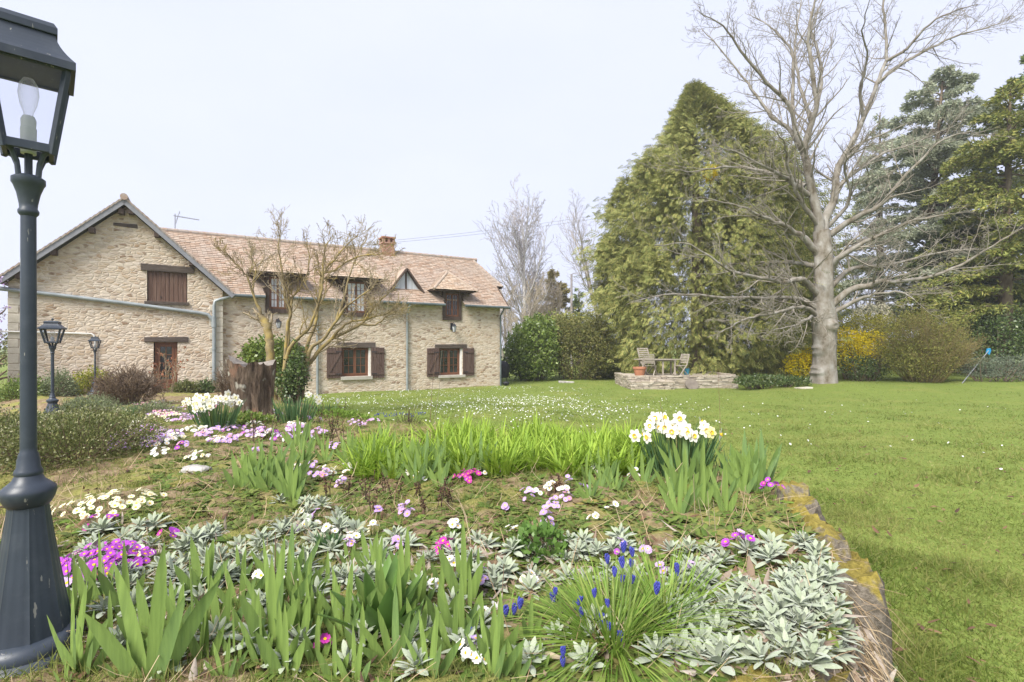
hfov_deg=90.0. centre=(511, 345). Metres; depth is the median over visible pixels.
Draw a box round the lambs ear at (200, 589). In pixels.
[185,583,207,606]
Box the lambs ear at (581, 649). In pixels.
[568,640,604,672]
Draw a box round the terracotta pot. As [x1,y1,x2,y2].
[633,367,645,375]
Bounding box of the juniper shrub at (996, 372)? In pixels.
[953,353,1023,381]
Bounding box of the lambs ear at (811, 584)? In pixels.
[789,576,814,585]
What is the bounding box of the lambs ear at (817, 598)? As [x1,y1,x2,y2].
[790,590,827,611]
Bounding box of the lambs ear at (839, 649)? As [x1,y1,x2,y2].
[821,632,846,663]
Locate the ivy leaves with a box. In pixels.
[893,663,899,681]
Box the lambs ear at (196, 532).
[180,525,211,547]
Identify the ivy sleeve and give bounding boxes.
[274,339,311,404]
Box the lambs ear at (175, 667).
[148,650,188,680]
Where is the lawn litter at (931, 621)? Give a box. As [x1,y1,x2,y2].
[625,414,1023,681]
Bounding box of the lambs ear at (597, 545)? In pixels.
[582,537,608,553]
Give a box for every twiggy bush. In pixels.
[80,361,173,404]
[858,300,989,382]
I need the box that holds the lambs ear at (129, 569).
[127,562,143,573]
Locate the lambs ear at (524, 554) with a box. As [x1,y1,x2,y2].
[515,542,534,564]
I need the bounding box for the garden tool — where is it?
[962,348,990,382]
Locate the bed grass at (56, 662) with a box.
[0,404,854,681]
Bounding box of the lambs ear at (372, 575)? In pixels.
[347,564,374,580]
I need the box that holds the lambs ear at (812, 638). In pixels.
[796,629,831,658]
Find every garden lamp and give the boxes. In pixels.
[0,7,87,679]
[37,318,66,412]
[87,336,101,394]
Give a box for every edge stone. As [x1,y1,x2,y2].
[725,664,776,681]
[771,478,809,504]
[785,496,825,523]
[785,641,853,681]
[800,515,860,561]
[824,549,892,681]
[838,590,866,681]
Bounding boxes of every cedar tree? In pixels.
[834,63,1023,367]
[834,113,917,340]
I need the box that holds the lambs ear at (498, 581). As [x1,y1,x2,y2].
[483,570,507,592]
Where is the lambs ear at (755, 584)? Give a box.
[735,578,771,595]
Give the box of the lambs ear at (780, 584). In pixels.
[768,578,790,594]
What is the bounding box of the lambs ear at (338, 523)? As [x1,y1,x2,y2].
[329,515,354,530]
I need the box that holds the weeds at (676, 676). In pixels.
[0,411,858,681]
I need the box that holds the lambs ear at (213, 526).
[204,520,228,533]
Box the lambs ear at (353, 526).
[340,518,368,531]
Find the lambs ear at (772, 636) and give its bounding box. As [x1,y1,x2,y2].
[762,623,796,647]
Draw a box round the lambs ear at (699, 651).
[679,637,712,669]
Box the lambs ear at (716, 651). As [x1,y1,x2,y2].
[698,638,746,675]
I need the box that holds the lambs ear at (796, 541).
[785,531,813,548]
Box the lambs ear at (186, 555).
[167,550,200,565]
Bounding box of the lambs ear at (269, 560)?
[262,555,287,572]
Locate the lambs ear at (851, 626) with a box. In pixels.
[842,618,864,640]
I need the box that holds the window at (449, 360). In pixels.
[439,349,459,374]
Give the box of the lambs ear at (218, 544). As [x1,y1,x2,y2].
[199,542,229,560]
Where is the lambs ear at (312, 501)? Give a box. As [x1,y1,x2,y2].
[304,494,324,505]
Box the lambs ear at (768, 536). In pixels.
[756,529,788,546]
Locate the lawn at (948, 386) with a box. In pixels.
[0,348,1023,681]
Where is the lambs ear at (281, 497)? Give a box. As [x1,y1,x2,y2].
[269,493,288,503]
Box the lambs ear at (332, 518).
[330,514,348,533]
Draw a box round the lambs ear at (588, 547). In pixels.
[576,538,596,560]
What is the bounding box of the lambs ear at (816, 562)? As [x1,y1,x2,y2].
[800,555,828,573]
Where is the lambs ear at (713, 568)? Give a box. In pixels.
[693,565,721,585]
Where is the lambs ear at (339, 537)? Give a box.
[333,533,347,543]
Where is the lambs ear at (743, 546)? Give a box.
[730,535,758,564]
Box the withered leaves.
[57,494,896,681]
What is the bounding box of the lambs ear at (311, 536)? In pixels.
[300,529,321,544]
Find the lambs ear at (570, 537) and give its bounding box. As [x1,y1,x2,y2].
[558,530,577,545]
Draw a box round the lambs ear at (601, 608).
[581,603,617,629]
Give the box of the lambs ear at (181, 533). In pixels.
[167,524,209,545]
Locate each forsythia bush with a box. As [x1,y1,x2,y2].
[782,346,811,380]
[837,326,889,379]
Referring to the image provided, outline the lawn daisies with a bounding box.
[304,386,1002,469]
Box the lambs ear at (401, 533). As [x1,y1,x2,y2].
[386,528,416,549]
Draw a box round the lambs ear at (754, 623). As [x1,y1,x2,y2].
[746,614,765,634]
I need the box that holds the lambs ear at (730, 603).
[718,598,741,616]
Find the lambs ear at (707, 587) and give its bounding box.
[686,578,719,596]
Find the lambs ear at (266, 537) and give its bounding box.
[252,529,281,549]
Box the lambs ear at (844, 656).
[831,638,859,662]
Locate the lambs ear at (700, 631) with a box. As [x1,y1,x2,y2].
[689,620,718,642]
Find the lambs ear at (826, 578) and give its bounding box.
[812,569,844,592]
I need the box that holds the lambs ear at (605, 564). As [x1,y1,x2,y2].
[599,556,614,573]
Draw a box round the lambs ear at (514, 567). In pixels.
[493,557,518,579]
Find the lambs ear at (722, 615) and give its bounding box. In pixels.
[700,605,738,629]
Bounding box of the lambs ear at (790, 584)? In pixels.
[777,579,812,596]
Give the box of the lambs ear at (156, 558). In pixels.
[148,555,174,571]
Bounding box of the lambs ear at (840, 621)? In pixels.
[816,602,856,634]
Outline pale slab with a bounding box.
[794,387,812,388]
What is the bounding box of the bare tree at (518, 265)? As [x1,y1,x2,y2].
[473,174,556,324]
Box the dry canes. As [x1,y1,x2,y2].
[210,362,231,405]
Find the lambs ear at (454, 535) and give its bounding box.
[437,530,460,544]
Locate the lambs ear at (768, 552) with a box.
[753,543,784,567]
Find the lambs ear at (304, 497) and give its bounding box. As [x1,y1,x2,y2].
[298,495,316,506]
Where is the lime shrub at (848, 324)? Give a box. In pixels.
[838,309,900,377]
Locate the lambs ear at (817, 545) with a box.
[803,539,833,558]
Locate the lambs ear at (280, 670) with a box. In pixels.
[260,649,301,673]
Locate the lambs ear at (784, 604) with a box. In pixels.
[772,600,792,609]
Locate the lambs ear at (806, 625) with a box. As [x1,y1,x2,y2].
[788,619,810,630]
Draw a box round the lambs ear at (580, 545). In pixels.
[568,538,585,556]
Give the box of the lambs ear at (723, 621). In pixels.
[703,610,738,633]
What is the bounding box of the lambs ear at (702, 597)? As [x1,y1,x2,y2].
[691,590,720,608]
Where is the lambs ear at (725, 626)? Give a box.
[713,622,734,636]
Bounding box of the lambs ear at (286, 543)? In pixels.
[278,538,298,549]
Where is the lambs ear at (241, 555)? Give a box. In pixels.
[231,545,259,561]
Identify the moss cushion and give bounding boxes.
[168,479,194,487]
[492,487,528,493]
[563,497,608,505]
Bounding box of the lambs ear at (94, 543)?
[74,538,100,553]
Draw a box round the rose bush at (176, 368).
[149,346,188,392]
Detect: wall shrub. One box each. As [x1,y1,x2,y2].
[0,374,48,401]
[37,366,82,396]
[168,377,200,392]
[197,377,223,392]
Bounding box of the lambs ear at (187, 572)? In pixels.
[172,566,201,583]
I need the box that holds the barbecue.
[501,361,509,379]
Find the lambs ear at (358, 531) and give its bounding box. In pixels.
[353,530,372,538]
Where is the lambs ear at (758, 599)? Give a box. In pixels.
[744,591,764,605]
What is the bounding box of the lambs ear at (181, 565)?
[166,563,188,580]
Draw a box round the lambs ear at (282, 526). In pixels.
[271,520,289,534]
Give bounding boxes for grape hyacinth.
[481,540,752,681]
[496,581,555,624]
[552,528,775,680]
[560,646,565,669]
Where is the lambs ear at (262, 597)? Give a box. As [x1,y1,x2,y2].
[246,588,265,615]
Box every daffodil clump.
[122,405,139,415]
[181,392,208,415]
[188,389,244,431]
[271,391,322,422]
[310,398,339,412]
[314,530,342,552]
[629,411,725,478]
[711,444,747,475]
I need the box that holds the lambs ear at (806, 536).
[792,530,820,545]
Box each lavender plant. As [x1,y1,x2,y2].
[49,392,128,413]
[60,391,128,410]
[111,399,186,414]
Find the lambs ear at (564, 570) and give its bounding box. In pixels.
[551,560,578,584]
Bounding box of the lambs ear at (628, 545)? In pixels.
[617,538,637,556]
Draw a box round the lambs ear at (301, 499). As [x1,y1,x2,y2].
[298,494,314,504]
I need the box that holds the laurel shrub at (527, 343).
[501,311,565,380]
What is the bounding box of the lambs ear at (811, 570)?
[797,565,829,583]
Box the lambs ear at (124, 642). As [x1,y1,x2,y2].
[100,637,126,648]
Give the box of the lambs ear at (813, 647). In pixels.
[790,637,842,671]
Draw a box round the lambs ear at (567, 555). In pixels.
[551,550,574,562]
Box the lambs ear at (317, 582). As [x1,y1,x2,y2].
[304,575,329,601]
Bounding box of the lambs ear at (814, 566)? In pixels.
[802,563,832,580]
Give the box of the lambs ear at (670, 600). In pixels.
[657,593,689,613]
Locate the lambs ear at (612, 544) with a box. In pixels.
[602,537,619,552]
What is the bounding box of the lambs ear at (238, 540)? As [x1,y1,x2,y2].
[227,534,249,549]
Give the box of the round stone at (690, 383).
[685,378,697,388]
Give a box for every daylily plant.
[318,441,383,475]
[338,441,376,465]
[340,422,389,446]
[340,445,385,479]
[343,431,391,452]
[347,426,386,446]
[347,436,402,464]
[350,436,405,469]
[353,434,379,458]
[354,448,398,467]
[355,453,402,480]
[357,433,407,465]
[358,453,408,478]
[361,436,408,459]
[364,425,399,441]
[373,447,401,470]
[378,431,417,449]
[379,430,408,451]
[382,429,422,448]
[387,451,429,478]
[392,450,445,477]
[397,423,436,446]
[409,415,447,446]
[409,432,456,450]
[411,413,463,445]
[411,447,451,474]
[417,417,449,437]
[428,417,474,442]
[428,433,470,471]
[431,421,493,446]
[431,423,475,442]
[431,441,489,479]
[432,428,453,449]
[432,428,478,464]
[433,412,476,433]
[433,418,501,446]
[434,412,482,437]
[434,433,475,450]
[435,413,479,435]
[435,434,483,469]
[436,436,478,459]
[437,429,489,458]
[440,436,497,466]
[442,430,486,454]
[445,418,501,448]
[446,434,518,468]
[456,414,491,429]
[457,421,503,442]
[463,438,527,476]
[464,429,521,449]
[464,432,537,477]
[465,422,498,436]
[467,418,513,447]
[469,433,523,467]
[471,431,521,473]
[472,415,498,434]
[473,434,533,475]
[476,418,504,440]
[478,431,544,465]
[480,429,540,448]
[482,435,528,465]
[485,427,528,447]
[497,433,540,447]
[503,418,536,434]
[503,436,561,471]
[504,420,533,445]
[505,417,536,437]
[505,418,553,446]
[507,414,552,437]
[507,418,534,434]
[516,430,558,470]
[517,437,567,469]
[520,427,558,451]
[521,416,563,436]
[522,431,590,472]
[523,431,558,468]
[525,409,551,433]
[528,424,567,460]
[529,438,593,472]
[531,420,565,438]
[533,437,585,475]
[536,419,569,441]
[536,427,574,454]
[538,417,577,443]
[539,436,602,476]
[541,426,597,463]
[546,418,586,444]
[547,435,590,458]
[551,429,605,461]
[552,432,613,476]
[553,424,576,444]
[555,431,602,461]
[562,417,620,441]
[563,422,594,442]
[564,433,618,459]
[570,428,628,465]
[576,436,645,468]
[577,418,612,439]
[579,418,617,444]
[580,423,633,454]
[580,428,621,462]
[580,441,630,467]
[583,425,633,454]
[587,441,639,475]
[591,438,654,476]
[592,436,654,475]
[600,417,646,441]
[601,421,652,457]
[601,422,659,454]
[602,426,641,446]
[605,419,655,447]
[616,431,658,466]
[623,434,666,466]
[624,436,652,471]
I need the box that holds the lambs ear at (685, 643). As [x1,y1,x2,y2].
[663,629,707,665]
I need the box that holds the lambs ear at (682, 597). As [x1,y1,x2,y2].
[672,592,698,606]
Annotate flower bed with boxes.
[0,392,843,681]
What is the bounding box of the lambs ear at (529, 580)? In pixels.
[515,572,542,599]
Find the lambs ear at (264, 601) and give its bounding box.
[255,590,284,615]
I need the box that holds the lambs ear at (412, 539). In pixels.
[401,531,422,551]
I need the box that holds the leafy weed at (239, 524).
[222,516,248,534]
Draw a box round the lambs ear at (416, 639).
[391,622,430,657]
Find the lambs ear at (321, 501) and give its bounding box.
[311,495,332,507]
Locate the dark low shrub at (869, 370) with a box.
[837,353,891,380]
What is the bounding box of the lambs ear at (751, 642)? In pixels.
[732,630,763,652]
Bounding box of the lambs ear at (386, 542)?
[380,536,394,553]
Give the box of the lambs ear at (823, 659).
[789,642,831,675]
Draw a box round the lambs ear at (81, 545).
[73,538,97,557]
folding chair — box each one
[637,348,657,373]
[643,354,657,374]
[672,354,689,374]
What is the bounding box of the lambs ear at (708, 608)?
[694,601,720,622]
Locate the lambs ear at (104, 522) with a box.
[85,515,125,539]
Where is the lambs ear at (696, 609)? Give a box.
[671,597,706,627]
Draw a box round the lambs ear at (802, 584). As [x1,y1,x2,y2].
[783,577,807,594]
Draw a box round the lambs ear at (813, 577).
[797,572,828,591]
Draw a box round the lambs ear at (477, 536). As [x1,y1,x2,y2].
[468,529,487,540]
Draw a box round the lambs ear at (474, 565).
[472,562,484,577]
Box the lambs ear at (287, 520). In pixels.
[268,516,296,533]
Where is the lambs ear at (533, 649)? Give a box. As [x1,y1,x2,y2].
[512,636,546,676]
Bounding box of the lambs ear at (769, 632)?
[764,618,791,646]
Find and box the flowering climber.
[0,276,10,379]
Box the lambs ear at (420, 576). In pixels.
[407,571,437,591]
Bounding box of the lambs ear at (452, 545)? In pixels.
[443,538,466,555]
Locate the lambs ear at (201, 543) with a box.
[188,538,210,552]
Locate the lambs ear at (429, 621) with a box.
[417,614,432,630]
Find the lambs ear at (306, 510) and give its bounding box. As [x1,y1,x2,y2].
[300,500,319,513]
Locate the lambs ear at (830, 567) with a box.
[819,559,852,592]
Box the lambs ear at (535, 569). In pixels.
[517,564,544,580]
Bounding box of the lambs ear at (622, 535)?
[608,532,634,554]
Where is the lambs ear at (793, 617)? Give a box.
[782,606,809,631]
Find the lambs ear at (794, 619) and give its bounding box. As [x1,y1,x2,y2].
[777,612,804,631]
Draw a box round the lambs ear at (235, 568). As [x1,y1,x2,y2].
[223,562,251,583]
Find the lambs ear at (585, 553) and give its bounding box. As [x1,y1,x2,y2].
[572,546,596,559]
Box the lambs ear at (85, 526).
[77,522,97,534]
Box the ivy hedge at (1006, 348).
[956,302,1023,378]
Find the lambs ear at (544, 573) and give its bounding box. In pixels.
[538,569,555,581]
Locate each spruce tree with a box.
[564,288,589,364]
[876,215,1023,371]
[891,74,1023,374]
[939,54,1023,332]
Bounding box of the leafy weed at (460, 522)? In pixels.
[440,520,472,535]
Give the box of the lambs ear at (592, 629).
[578,618,610,643]
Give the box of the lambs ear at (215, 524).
[198,521,222,537]
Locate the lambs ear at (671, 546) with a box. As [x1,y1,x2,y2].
[658,539,683,557]
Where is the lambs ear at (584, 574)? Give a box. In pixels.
[568,567,596,583]
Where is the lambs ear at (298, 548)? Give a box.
[294,545,319,556]
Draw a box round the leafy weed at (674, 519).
[653,515,695,525]
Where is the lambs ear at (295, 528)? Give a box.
[285,521,303,536]
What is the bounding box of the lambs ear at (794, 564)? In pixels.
[784,559,801,573]
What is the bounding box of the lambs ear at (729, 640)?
[710,630,746,663]
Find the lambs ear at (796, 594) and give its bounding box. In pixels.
[771,585,826,619]
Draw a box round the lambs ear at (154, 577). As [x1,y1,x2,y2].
[146,569,173,583]
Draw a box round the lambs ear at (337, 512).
[323,508,346,519]
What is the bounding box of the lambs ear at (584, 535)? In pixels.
[569,528,594,546]
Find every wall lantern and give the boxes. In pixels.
[275,318,281,327]
[450,322,456,331]
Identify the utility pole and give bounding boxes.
[570,273,573,366]
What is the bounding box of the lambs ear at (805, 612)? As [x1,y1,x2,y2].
[789,607,825,635]
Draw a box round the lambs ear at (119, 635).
[109,625,141,643]
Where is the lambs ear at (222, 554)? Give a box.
[214,544,231,560]
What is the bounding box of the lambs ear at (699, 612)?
[657,598,704,629]
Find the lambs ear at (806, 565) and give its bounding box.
[794,561,816,570]
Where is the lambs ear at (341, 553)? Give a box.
[330,550,349,565]
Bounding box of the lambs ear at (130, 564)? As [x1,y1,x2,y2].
[107,559,149,576]
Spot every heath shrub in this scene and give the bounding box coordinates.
[0,395,180,476]
[0,399,83,458]
[0,408,147,432]
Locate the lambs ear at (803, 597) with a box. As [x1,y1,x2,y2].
[793,595,828,627]
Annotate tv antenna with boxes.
[173,211,198,228]
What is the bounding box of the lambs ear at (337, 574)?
[326,566,354,584]
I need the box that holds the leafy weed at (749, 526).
[733,519,765,530]
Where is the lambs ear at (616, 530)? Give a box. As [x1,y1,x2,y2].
[605,522,636,545]
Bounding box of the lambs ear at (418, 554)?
[415,552,437,562]
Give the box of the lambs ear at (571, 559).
[566,552,583,563]
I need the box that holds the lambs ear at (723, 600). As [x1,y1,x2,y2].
[705,591,742,620]
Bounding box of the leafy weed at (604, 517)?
[593,515,630,528]
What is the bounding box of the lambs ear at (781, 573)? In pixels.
[768,567,799,582]
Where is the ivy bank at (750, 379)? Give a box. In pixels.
[732,372,811,388]
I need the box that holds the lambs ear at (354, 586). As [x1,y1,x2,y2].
[340,578,355,591]
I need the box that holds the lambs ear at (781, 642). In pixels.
[768,629,804,665]
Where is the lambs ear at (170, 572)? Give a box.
[166,566,185,585]
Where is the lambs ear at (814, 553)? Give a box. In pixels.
[803,549,829,561]
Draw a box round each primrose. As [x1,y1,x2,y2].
[51,488,166,527]
[60,538,156,585]
[64,577,84,587]
[71,514,127,536]
[128,544,153,558]
[140,439,155,450]
[140,447,169,460]
[151,437,182,447]
[153,430,184,438]
[156,433,170,445]
[156,526,179,540]
[161,412,182,418]
[165,415,191,422]
[166,412,186,418]
[169,432,186,443]
[174,440,198,452]
[180,425,206,432]
[183,449,215,460]
[194,431,210,440]
[198,425,226,436]
[206,435,226,443]
[206,438,226,444]
[222,424,246,431]
[223,433,239,444]
[236,428,263,440]
[245,420,263,426]
[245,569,263,591]
[251,428,278,438]
[258,428,279,440]
[269,432,292,443]
[283,421,304,427]
[285,426,295,433]
[299,505,324,520]
[301,518,321,526]
[306,633,331,675]
[307,466,329,484]
[308,460,319,472]
[311,426,329,437]
[311,508,329,520]
[321,464,339,478]
[321,523,339,536]
[324,441,340,452]
[334,462,352,469]
[334,476,346,492]
[339,469,357,480]
[343,537,360,550]
[346,531,360,555]
[347,418,365,425]
[366,505,383,522]
[367,519,385,542]
[391,535,403,550]
[398,500,420,512]
[398,507,425,517]
[427,577,448,605]
[432,536,460,553]
[436,555,455,568]
[443,518,460,534]
[450,468,489,485]
[456,635,486,669]
[467,567,493,597]
[484,601,497,618]
[501,502,519,514]
[505,525,516,533]
[519,486,543,499]
[519,569,552,591]
[523,489,534,500]
[528,505,561,526]
[532,487,544,502]
[540,516,564,530]
[543,480,555,492]
[546,495,564,509]
[552,488,574,503]
[556,485,569,499]
[564,474,580,492]
[586,511,598,521]
[604,501,618,513]
[611,537,623,564]
[639,544,668,566]
[655,561,667,588]
[687,560,699,571]
[720,529,754,564]
[759,477,793,504]
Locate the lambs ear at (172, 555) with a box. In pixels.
[145,551,178,566]
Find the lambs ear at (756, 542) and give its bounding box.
[740,534,760,554]
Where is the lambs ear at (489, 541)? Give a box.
[474,532,500,547]
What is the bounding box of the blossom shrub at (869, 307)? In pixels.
[850,301,896,374]
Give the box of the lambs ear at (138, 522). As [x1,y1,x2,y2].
[129,517,152,534]
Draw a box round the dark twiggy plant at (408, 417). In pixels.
[388,407,425,424]
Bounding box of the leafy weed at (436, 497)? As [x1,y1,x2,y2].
[434,492,454,500]
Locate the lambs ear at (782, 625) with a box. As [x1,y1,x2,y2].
[766,617,798,640]
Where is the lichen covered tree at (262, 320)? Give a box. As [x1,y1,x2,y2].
[210,204,422,404]
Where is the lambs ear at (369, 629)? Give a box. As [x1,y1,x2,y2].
[345,618,373,646]
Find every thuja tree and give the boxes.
[570,78,883,382]
[680,142,850,379]
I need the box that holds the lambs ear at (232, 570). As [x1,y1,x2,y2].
[216,561,238,579]
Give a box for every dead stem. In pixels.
[250,413,256,440]
[262,414,280,438]
[315,403,323,423]
[321,412,338,432]
[322,471,333,496]
[326,410,339,447]
[332,417,344,443]
[337,475,352,495]
[356,417,363,432]
[357,470,374,500]
[366,487,377,515]
[371,473,387,494]
[385,476,403,499]
[413,480,421,496]
[420,495,425,509]
[437,476,448,507]
[442,479,452,506]
[550,473,563,485]
[553,477,560,493]
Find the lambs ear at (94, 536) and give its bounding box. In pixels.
[75,532,112,546]
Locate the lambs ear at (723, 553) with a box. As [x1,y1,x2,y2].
[712,545,738,563]
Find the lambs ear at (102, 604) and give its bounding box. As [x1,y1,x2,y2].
[85,595,113,618]
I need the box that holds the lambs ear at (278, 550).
[267,546,300,570]
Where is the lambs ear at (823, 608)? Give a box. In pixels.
[805,599,835,624]
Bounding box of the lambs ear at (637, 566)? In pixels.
[618,559,647,578]
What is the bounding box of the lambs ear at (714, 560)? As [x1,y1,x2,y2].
[701,551,727,572]
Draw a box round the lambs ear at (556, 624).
[542,618,571,646]
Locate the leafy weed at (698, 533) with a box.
[678,526,717,541]
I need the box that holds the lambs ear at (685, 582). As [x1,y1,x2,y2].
[660,567,698,594]
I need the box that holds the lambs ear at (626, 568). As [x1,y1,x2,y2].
[609,566,643,584]
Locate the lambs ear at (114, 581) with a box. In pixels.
[96,571,121,586]
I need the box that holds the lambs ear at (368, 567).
[359,562,382,581]
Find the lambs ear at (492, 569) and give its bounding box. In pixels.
[483,561,511,587]
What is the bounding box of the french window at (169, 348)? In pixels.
[155,342,176,383]
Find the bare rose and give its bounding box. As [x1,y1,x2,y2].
[134,390,190,406]
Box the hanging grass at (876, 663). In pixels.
[828,585,916,681]
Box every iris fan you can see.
[47,581,108,672]
[53,657,71,681]
[58,611,116,675]
[66,563,108,605]
[67,563,79,615]
[72,552,92,613]
[77,533,114,585]
[83,542,220,679]
[87,555,113,599]
[87,590,120,651]
[97,541,144,611]
[105,662,120,677]
[107,567,142,617]
[111,605,147,655]
[115,579,185,651]
[146,566,178,599]
[150,577,194,628]
[165,547,206,657]
[167,613,186,651]
[173,537,228,594]
[181,610,223,659]
[188,545,220,592]
[190,576,242,637]
[193,580,209,618]
[204,635,248,676]
[216,554,264,608]
[217,612,243,658]
[222,452,255,488]
[223,545,253,577]
[231,443,273,475]
[231,585,265,634]
[235,438,283,471]
[237,447,278,489]
[239,597,272,661]
[240,555,297,648]
[241,443,264,461]
[242,535,312,622]
[246,425,292,472]
[246,622,264,664]
[248,604,269,642]
[249,454,285,490]
[251,523,325,589]
[251,538,269,568]
[255,601,298,664]
[258,440,298,474]
[260,604,304,675]
[261,447,295,477]
[265,454,275,488]
[266,446,310,493]
[266,647,292,674]
[267,579,304,612]
[274,463,305,496]
[274,468,305,494]
[274,591,322,643]
[275,545,304,598]
[278,439,312,473]
[280,415,314,450]
[281,468,301,501]
[281,589,312,631]
[282,466,299,486]
[285,552,329,602]
[286,578,323,635]
[288,567,323,620]
[290,436,316,461]
[293,421,310,447]
[298,437,312,461]
[300,585,325,615]
[301,423,315,451]
[302,612,331,656]
[302,615,328,662]
[303,585,329,624]
[314,426,328,448]
[314,440,333,463]
[315,550,338,588]
[315,626,348,678]
[317,559,377,627]
[319,579,340,598]
[320,584,372,637]
[333,626,370,681]
[335,433,366,460]
[336,436,363,464]
[339,541,361,562]
[340,427,350,447]
[344,601,377,657]
[347,435,356,455]
[351,560,417,616]
[352,529,387,568]
[354,543,381,598]
[355,584,432,663]
[356,432,389,463]
[360,533,397,570]
[373,420,395,440]
[375,536,422,606]
[376,562,416,626]
[379,447,404,478]
[384,430,402,456]
[389,525,422,584]
[395,436,415,464]
[399,437,425,469]
[399,454,428,487]
[399,597,432,647]
[403,433,444,480]
[404,430,443,460]
[404,440,432,461]
[404,607,461,678]
[409,549,434,595]
[412,571,434,604]
[425,566,457,625]
[426,453,453,485]
[427,448,443,470]
[428,449,444,473]
[428,592,477,653]
[429,580,477,636]
[431,546,453,583]
[432,435,453,474]
[437,434,450,452]
[437,567,479,634]
[438,519,482,602]
[452,448,478,479]
[454,563,482,613]
[455,545,482,594]
[458,430,478,461]
[460,432,499,473]
[466,595,490,634]
[466,608,525,678]
[472,547,486,574]
[476,602,511,664]
[484,590,518,652]
[503,637,531,675]
[522,596,541,638]
[530,635,549,667]
[549,587,568,620]
[570,564,581,583]
[575,469,603,498]
[576,568,602,594]
[581,455,592,479]
[584,446,601,469]
[587,463,611,487]
[594,455,620,483]
[595,451,620,477]
[604,462,629,491]
[627,450,658,481]
[630,442,646,471]
[653,451,689,497]
[657,438,713,483]
[658,466,702,513]
[663,418,715,470]
[669,447,698,497]
[692,460,721,497]
[693,461,714,507]
[693,470,712,494]
[696,439,712,480]
[706,463,740,500]
[713,469,737,511]
[714,429,775,483]
[727,438,785,492]
[727,443,765,479]
[727,447,750,474]
[727,457,757,493]
[734,429,789,484]
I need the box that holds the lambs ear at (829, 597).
[819,589,836,603]
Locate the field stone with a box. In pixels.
[179,464,212,472]
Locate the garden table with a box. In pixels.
[634,359,680,374]
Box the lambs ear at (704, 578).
[690,569,715,589]
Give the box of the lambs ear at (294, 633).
[288,624,330,650]
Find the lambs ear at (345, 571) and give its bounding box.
[334,560,359,584]
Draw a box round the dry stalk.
[274,532,275,572]
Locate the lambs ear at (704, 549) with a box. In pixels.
[697,545,713,554]
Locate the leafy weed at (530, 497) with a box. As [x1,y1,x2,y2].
[520,495,558,502]
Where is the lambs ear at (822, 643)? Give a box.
[811,632,839,657]
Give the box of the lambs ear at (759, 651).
[740,635,782,672]
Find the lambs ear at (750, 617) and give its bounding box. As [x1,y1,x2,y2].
[732,611,765,630]
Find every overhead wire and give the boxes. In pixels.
[369,218,596,244]
[371,217,582,242]
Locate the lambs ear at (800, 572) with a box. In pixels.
[791,568,812,580]
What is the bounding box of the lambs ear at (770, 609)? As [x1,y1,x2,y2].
[752,598,790,630]
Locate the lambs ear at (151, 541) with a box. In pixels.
[143,534,166,545]
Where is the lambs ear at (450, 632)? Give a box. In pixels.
[441,626,462,640]
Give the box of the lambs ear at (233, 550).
[228,544,249,560]
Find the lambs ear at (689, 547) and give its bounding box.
[678,535,697,551]
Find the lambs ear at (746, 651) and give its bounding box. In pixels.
[732,634,761,664]
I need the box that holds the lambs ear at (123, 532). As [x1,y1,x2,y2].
[111,526,136,541]
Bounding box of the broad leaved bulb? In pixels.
[314,552,426,637]
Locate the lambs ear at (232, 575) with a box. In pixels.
[212,561,240,588]
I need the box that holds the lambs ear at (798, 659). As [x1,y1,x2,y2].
[773,632,805,664]
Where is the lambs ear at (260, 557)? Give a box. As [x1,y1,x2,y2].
[249,549,269,563]
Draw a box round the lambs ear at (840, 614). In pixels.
[826,604,849,626]
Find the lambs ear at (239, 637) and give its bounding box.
[223,622,272,654]
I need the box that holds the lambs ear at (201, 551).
[190,546,218,568]
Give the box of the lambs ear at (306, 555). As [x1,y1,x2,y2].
[294,552,324,567]
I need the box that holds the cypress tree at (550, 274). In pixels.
[540,267,569,356]
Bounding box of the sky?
[0,0,1023,347]
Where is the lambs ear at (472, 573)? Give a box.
[458,566,482,583]
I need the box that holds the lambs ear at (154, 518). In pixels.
[136,511,174,533]
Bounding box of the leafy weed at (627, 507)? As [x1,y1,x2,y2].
[612,502,647,515]
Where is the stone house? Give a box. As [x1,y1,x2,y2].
[0,193,510,394]
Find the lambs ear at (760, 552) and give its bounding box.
[749,545,767,559]
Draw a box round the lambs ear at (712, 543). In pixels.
[701,539,720,553]
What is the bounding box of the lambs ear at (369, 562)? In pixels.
[355,555,370,569]
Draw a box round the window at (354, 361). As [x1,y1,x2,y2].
[342,348,367,375]
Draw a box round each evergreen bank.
[803,324,914,367]
[918,290,1023,372]
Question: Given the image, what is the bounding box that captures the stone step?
[628,380,674,389]
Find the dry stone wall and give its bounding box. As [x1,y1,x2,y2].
[615,371,737,388]
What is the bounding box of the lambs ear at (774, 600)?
[754,590,794,621]
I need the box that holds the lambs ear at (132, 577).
[113,571,145,591]
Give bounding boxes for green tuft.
[199,410,276,426]
[309,406,384,423]
[508,514,575,569]
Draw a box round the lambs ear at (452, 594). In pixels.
[445,586,470,607]
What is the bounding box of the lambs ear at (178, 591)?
[167,583,189,603]
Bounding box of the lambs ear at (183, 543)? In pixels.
[166,537,196,553]
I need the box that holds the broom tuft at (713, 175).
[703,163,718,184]
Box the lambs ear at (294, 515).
[287,510,301,522]
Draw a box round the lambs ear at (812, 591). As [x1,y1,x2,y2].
[800,586,830,604]
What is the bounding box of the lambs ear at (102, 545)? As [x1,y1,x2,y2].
[82,541,117,557]
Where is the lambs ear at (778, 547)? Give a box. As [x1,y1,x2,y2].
[764,539,789,557]
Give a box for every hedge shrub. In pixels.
[0,329,7,369]
[539,308,608,377]
[541,309,616,379]
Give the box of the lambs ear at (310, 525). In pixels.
[298,519,320,533]

